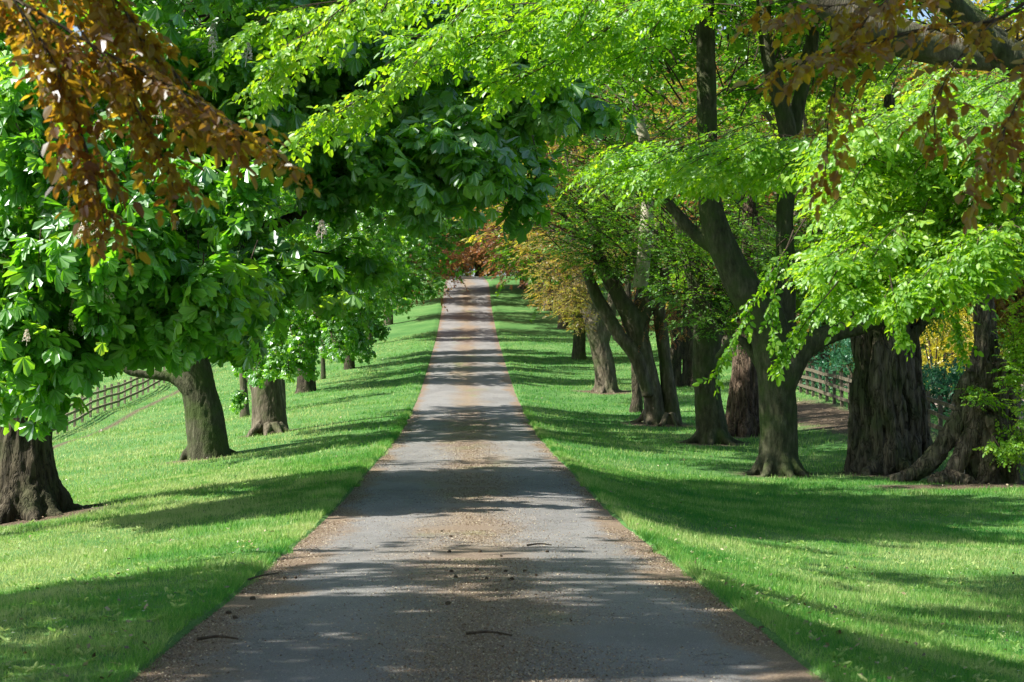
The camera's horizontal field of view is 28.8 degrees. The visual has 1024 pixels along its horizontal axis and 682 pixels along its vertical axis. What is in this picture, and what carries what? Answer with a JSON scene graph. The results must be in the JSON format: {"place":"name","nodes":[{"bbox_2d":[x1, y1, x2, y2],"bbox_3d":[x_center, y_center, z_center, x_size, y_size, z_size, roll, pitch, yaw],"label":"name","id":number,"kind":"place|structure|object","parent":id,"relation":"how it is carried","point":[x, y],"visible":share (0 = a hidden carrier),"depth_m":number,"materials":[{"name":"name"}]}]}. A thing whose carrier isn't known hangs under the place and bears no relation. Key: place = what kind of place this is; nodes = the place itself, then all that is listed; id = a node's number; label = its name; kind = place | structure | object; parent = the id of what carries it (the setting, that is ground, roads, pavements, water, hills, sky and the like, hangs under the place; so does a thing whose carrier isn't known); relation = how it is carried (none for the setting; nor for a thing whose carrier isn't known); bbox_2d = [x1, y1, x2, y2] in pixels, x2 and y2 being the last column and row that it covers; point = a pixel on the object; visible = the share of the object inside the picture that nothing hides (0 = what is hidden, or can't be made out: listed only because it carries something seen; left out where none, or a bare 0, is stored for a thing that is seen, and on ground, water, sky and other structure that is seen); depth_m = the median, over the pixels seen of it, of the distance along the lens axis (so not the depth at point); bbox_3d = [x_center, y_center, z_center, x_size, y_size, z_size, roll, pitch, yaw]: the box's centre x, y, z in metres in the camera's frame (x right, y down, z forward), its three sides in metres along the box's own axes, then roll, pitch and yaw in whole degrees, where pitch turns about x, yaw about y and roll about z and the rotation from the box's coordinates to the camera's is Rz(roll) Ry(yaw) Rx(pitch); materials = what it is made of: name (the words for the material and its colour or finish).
{"place":"outdoors","nodes":[
{"label":"outdoors","id":0,"kind":"place"},
{"bbox_2d":[132,276,825,681],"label":"drive","id":1,"kind":"structure","parent":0,"point":[468,374],"depth_m":16.81,"materials":[{"name":"asphalt"}]},
{"bbox_2d":[197,635,238,639],"bbox_3d":[-1.905,1.921,12.883,0.274,0.041,0.100,-1,-2,26],"label":"twig","id":2,"kind":"object","parent":1,"relation":"on","point":[212,636],"visible":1,"depth_m":12.91,"materials":[{"name":"brown wood"}]},
{"bbox_2d":[247,572,278,579],"bbox_3d":[-2.227,2.076,17.501,0.038,0.040,1.028,0,-2,14],"label":"twig","id":3,"kind":"object","parent":1,"relation":"on","point":[251,578],"visible":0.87,"depth_m":17.59,"materials":[{"name":"brown wood"}]},
{"bbox_2d":[130,408,778,681],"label":"leaf litter","id":4,"kind":"object","parent":1,"relation":"on","point":[455,612],"visible":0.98,"depth_m":15.56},
{"bbox_2d":[466,630,511,635],"bbox_3d":[-0.151,1.909,13.008,0.317,0.036,0.096,-1,-2,31],"label":"twig","id":5,"kind":"object","parent":1,"relation":"on","point":[480,631],"visible":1,"depth_m":13.04,"materials":[{"name":"brown wood"}]},
{"bbox_2d":[527,543,551,545],"bbox_3d":[0.291,2.171,21.257,0.271,0.033,0.116,0,-2,-1],"label":"twig","id":6,"kind":"object","parent":1,"relation":"on","point":[538,544],"visible":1,"depth_m":21.27,"materials":[{"name":"brown wood"}]},
{"bbox_2d":[0,276,1023,681],"bbox_3d":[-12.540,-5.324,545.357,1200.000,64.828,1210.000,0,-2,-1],"label":"lawn","id":7,"kind":"structure","parent":0,"point":[512,310],"depth_m":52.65,"materials":[{"name":"green plant"}]},
{"bbox_2d":[53,367,166,434],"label":"post and rail fence","id":8,"kind":"object","parent":7,"relation":"on","point":[105,396],"visible":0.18,"depth_m":95.18,"materials":[{"name":"brown wood"}]},
{"bbox_2d":[0,0,319,275],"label":"copper beech tree","id":9,"kind":"object","parent":7,"relation":"on","point":[140,76],"visible":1,"depth_m":8.94,"materials":[{"name":"brown plant"}]},
{"bbox_2d":[48,0,313,45],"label":"horse chestnut tree","id":10,"kind":"object","parent":7,"relation":"on","point":[170,9],"visible":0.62,"depth_m":29.86,"materials":[{"name":"green plant"}]},
{"bbox_2d":[229,316,274,417],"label":"young tree","id":11,"kind":"object","parent":7,"relation":"on","point":[239,401],"visible":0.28,"depth_m":77.39,"materials":[{"name":"green plant"}]},
{"bbox_2d":[63,0,464,460],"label":"horse chestnut tree","id":12,"kind":"object","parent":7,"relation":"on","point":[205,425],"visible":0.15,"depth_m":54.22,"materials":[{"name":"brown plant"}]},
{"bbox_2d":[281,320,307,406],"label":"young tree","id":13,"kind":"object","parent":7,"relation":"on","point":[283,388],"visible":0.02,"depth_m":80.50,"materials":[{"name":"brown plant"}]},
{"bbox_2d":[0,0,636,523],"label":"horse chestnut tree","id":14,"kind":"object","parent":7,"relation":"on","point":[212,284],"visible":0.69,"depth_m":30.24,"materials":[{"name":"green plant"}]},
{"bbox_2d":[179,2,461,437],"bbox_3d":[-7.154,-4.921,64.183,13.044,16.430,13.739,-1,-2,25],"label":"horse chestnut tree","id":15,"kind":"object","parent":7,"relation":"on","point":[284,358],"visible":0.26,"depth_m":59.96,"materials":[{"name":"green plant"}]},
{"bbox_2d":[274,177,456,393],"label":"horse chestnut tree","id":16,"kind":"object","parent":7,"relation":"on","point":[303,385],"visible":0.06,"depth_m":89.68,"materials":[{"name":"green plant"}]},
{"bbox_2d":[280,188,450,378],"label":"young tree","id":17,"kind":"object","parent":7,"relation":"on","point":[323,372],"visible":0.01,"depth_m":98.98,"materials":[{"name":"green plant"}]},
{"bbox_2d":[286,198,485,369],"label":"horse chestnut tree","id":18,"kind":"object","parent":7,"relation":"on","point":[462,230],"visible":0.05,"depth_m":104.00,"materials":[{"name":"green plant"}]},
{"bbox_2d":[367,208,500,344],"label":"copper beech tree","id":19,"kind":"object","parent":7,"relation":"on","point":[464,256],"visible":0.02,"depth_m":125.43,"materials":[{"name":"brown plant"}]},
{"bbox_2d":[383,212,495,325],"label":"copper beech tree","id":20,"kind":"object","parent":7,"relation":"on","point":[453,266],"visible":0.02,"depth_m":144.50,"materials":[{"name":"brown plant"}]},
{"bbox_2d":[431,256,475,276],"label":"bush","id":21,"kind":"object","parent":7,"relation":"on","point":[460,267],"visible":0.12,"depth_m":236.42,"materials":[{"name":"green plant"}]},
{"bbox_2d":[418,209,497,294],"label":"copper beech tree","id":22,"kind":"object","parent":7,"relation":"on","point":[474,255],"visible":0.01,"depth_m":166.95,"materials":[{"name":"brown plant"}]},
{"bbox_2d":[204,0,742,166],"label":"beech tree","id":23,"kind":"object","parent":7,"relation":"on","point":[577,21],"visible":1,"depth_m":17.83,"materials":[{"name":"green plant"}]},
{"bbox_2d":[461,242,489,276],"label":"woodland tree","id":24,"kind":"object","parent":7,"relation":"on","point":[478,266],"depth_m":242.51,"materials":[{"name":"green plant"}]},
{"bbox_2d":[458,253,500,275],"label":"tree","id":25,"kind":"object","parent":7,"relation":"on","point":[480,267],"visible":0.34,"depth_m":237.91,"materials":[{"name":"green plant"}]},
{"bbox_2d":[468,227,527,288],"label":"copper beech tree","id":26,"kind":"object","parent":7,"relation":"on","point":[522,285],"visible":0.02,"depth_m":169.88,"materials":[{"name":"brown plant"}]},
{"bbox_2d":[487,261,519,275],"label":"bush","id":27,"kind":"object","parent":7,"relation":"on","point":[499,271],"visible":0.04,"depth_m":236.99,"materials":[{"name":"green plant"}]},
{"bbox_2d":[0,457,1023,681],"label":"weeds","id":28,"kind":"object","parent":7,"relation":"on","point":[78,650],"visible":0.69,"depth_m":17.13,"materials":[{"name":"green plant"}]},
{"bbox_2d":[3,485,1021,670],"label":"daisies","id":29,"kind":"object","parent":7,"relation":"on","point":[640,485],"visible":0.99,"depth_m":15.63,"materials":[{"name":"white plant"}]},
{"bbox_2d":[8,380,1023,678],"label":"fallen leaves","id":30,"kind":"object","parent":7,"relation":"on","point":[578,468],"visible":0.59,"depth_m":16.66,"materials":[{"name":"plant"}]},
{"bbox_2d":[470,156,592,295],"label":"beech tree","id":31,"kind":"object","parent":7,"relation":"on","point":[523,259],"visible":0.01,"depth_m":164.74,"materials":[{"name":"green plant"}]},
{"bbox_2d":[476,144,591,310],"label":"copper beech tree","id":32,"kind":"object","parent":7,"relation":"on","point":[543,306],"visible":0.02,"depth_m":152.93,"materials":[{"name":"orange plant"}]},
{"bbox_2d":[469,135,611,328],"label":"copper beech tree","id":33,"kind":"object","parent":7,"relation":"on","point":[560,323],"visible":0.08,"depth_m":134.96,"materials":[{"name":"orange plant"}]},
{"bbox_2d":[470,93,670,359],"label":"beech tree","id":34,"kind":"object","parent":7,"relation":"on","point":[579,348],"visible":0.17,"depth_m":105.98,"materials":[{"name":"green plant"}]},
{"bbox_2d":[452,66,697,392],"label":"copper beech tree","id":35,"kind":"object","parent":7,"relation":"on","point":[598,333],"visible":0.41,"depth_m":83.11,"materials":[{"name":"green plant"}]},
{"bbox_2d":[595,240,676,412],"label":"beech tree","id":36,"kind":"object","parent":7,"relation":"on","point":[636,405],"visible":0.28,"depth_m":74.58,"materials":[{"name":"green plant"}]},
{"bbox_2d":[618,195,682,317],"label":"copper beech tree","id":37,"kind":"object","parent":7,"relation":"on","point":[634,289],"depth_m":144.70,"materials":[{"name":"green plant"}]},
{"bbox_2d":[365,0,939,477],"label":"beech tree","id":38,"kind":"object","parent":7,"relation":"on","point":[713,236],"visible":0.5,"depth_m":46.73,"materials":[{"name":"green plant"}]},
{"bbox_2d":[612,268,692,426],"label":"beech tree","id":39,"kind":"object","parent":7,"relation":"on","point":[672,415],"visible":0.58,"depth_m":66.87,"materials":[{"name":"brown plant"}]},
{"bbox_2d":[594,30,722,323],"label":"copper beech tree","id":40,"kind":"object","parent":7,"relation":"on","point":[635,215],"visible":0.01,"depth_m":134.99,"materials":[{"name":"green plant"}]},
{"bbox_2d":[519,4,802,424],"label":"beech tree","id":41,"kind":"object","parent":7,"relation":"on","point":[634,319],"visible":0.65,"depth_m":66.47,"materials":[{"name":"green plant"}]},
{"bbox_2d":[566,81,776,386],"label":"tree","id":42,"kind":"object","parent":7,"relation":"on","point":[683,376],"visible":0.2,"depth_m":87.03,"materials":[{"name":"green plant"}]},
{"bbox_2d":[627,70,736,321],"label":"woodland tree","id":43,"kind":"object","parent":7,"relation":"on","point":[679,145],"depth_m":126.54,"materials":[{"name":"green plant"}]},
{"bbox_2d":[624,12,828,336],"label":"woodland tree","id":44,"kind":"object","parent":7,"relation":"on","point":[694,116],"visible":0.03,"depth_m":117.13,"materials":[{"name":"green plant"}]},
{"bbox_2d":[630,2,841,436],"bbox_3d":[6.896,-6.266,60.573,9.103,18.676,10.954,1,-2,-26],"label":"oak tree","id":45,"kind":"object","parent":7,"relation":"on","point":[742,413],"visible":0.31,"depth_m":59.88,"materials":[{"name":"brown plant"}]},
{"bbox_2d":[570,0,911,445],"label":"beech tree","id":46,"kind":"object","parent":7,"relation":"on","point":[708,326],"visible":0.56,"depth_m":56.89,"materials":[{"name":"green plant"}]},
{"bbox_2d":[664,44,900,329],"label":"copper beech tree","id":47,"kind":"object","parent":7,"relation":"on","point":[837,115],"visible":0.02,"depth_m":100.67,"materials":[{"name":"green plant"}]},
{"bbox_2d":[558,0,1023,395],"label":"beech tree","id":48,"kind":"object","parent":7,"relation":"on","point":[912,245],"visible":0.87,"depth_m":16.91,"materials":[{"name":"green plant"}]},
{"bbox_2d":[686,30,937,378],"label":"woodland tree","id":49,"kind":"object","parent":7,"relation":"on","point":[812,106],"visible":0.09,"depth_m":87.15,"materials":[{"name":"green plant"}]},
{"bbox_2d":[798,322,854,386],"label":"bush","id":50,"kind":"object","parent":7,"relation":"on","point":[841,369],"visible":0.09,"depth_m":83.76,"materials":[{"name":"green plant"}]},
{"bbox_2d":[802,339,854,393],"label":"bush","id":51,"kind":"object","parent":7,"relation":"on","point":[846,358],"visible":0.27,"depth_m":79.79,"materials":[{"name":"green plant"}]},
{"bbox_2d":[720,335,1023,466],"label":"post and rail fence","id":52,"kind":"object","parent":7,"relation":"on","point":[940,402],"visible":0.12,"depth_m":71.39,"materials":[{"name":"brown wood"}]},
{"bbox_2d":[728,0,1023,234],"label":"copper beech tree","id":53,"kind":"object","parent":7,"relation":"on","point":[999,143],"visible":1,"depth_m":10.05,"materials":[{"name":"brown plant"}]},
{"bbox_2d":[740,0,1023,475],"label":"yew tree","id":54,"kind":"object","parent":7,"relation":"on","point":[888,431],"visible":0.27,"depth_m":47.29,"materials":[{"name":"brown plant"}]},
{"bbox_2d":[806,0,993,71],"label":"beech tree","id":55,"kind":"object","parent":7,"relation":"on","point":[948,54],"visible":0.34,"depth_m":40.17,"materials":[{"name":"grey plant"}]},
{"bbox_2d":[800,0,1023,483],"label":"old hollow tree","id":56,"kind":"object","parent":7,"relation":"on","point":[981,435],"visible":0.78,"depth_m":44.48,"materials":[{"name":"brown plant"}]},
{"bbox_2d":[850,0,1021,354],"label":"woodland tree","id":57,"kind":"object","parent":7,"relation":"on","point":[890,81],"visible":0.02,"depth_m":109.01,"materials":[{"name":"green plant"}]},
{"bbox_2d":[922,363,954,411],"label":"bush","id":58,"kind":"object","parent":7,"relation":"on","point":[935,388],"visible":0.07,"depth_m":67.67,"materials":[{"name":"green plant"}]},
{"bbox_2d":[922,356,965,416],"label":"bush","id":59,"kind":"object","parent":7,"relation":"on","point":[932,371],"visible":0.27,"depth_m":65.58,"materials":[{"name":"green plant"}]},
{"bbox_2d":[917,311,972,390],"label":"bush","id":60,"kind":"object","parent":7,"relation":"on","point":[931,351],"visible":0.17,"depth_m":77.92,"materials":[{"name":"yellow plant"}]},
{"bbox_2d":[882,65,1011,340],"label":"copper beech tree","id":61,"kind":"object","parent":7,"relation":"on","point":[935,95],"visible":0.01,"depth_m":107.67,"materials":[{"name":"brown plant"}]},
{"bbox_2d":[872,0,1023,357],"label":"woodland tree","id":62,"kind":"object","parent":7,"relation":"on","point":[1019,292],"visible":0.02,"depth_m":92.57,"materials":[{"name":"green plant"}]},
{"bbox_2d":[921,303,1004,389],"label":"bush","id":63,"kind":"object","parent":7,"relation":"on","point":[965,325],"visible":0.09,"depth_m":82.20,"materials":[{"name":"yellow plant"}]},
{"bbox_2d":[925,355,1023,414],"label":"bush","id":64,"kind":"object","parent":7,"relation":"on","point":[947,381],"visible":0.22,"depth_m":66.12,"materials":[{"name":"green plant"}]},
{"bbox_2d":[59,0,1023,275],"label":"sky","id":65,"kind":"structure","parent":0,"point":[75,28],"materials":[{"name":"white"}]},
{"bbox_2d":[829,375,1023,428],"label":"field","id":66,"kind":"structure","parent":0,"point":[940,395],"depth_m":75.99,"materials":[{"name":"green plant"}]}
]}

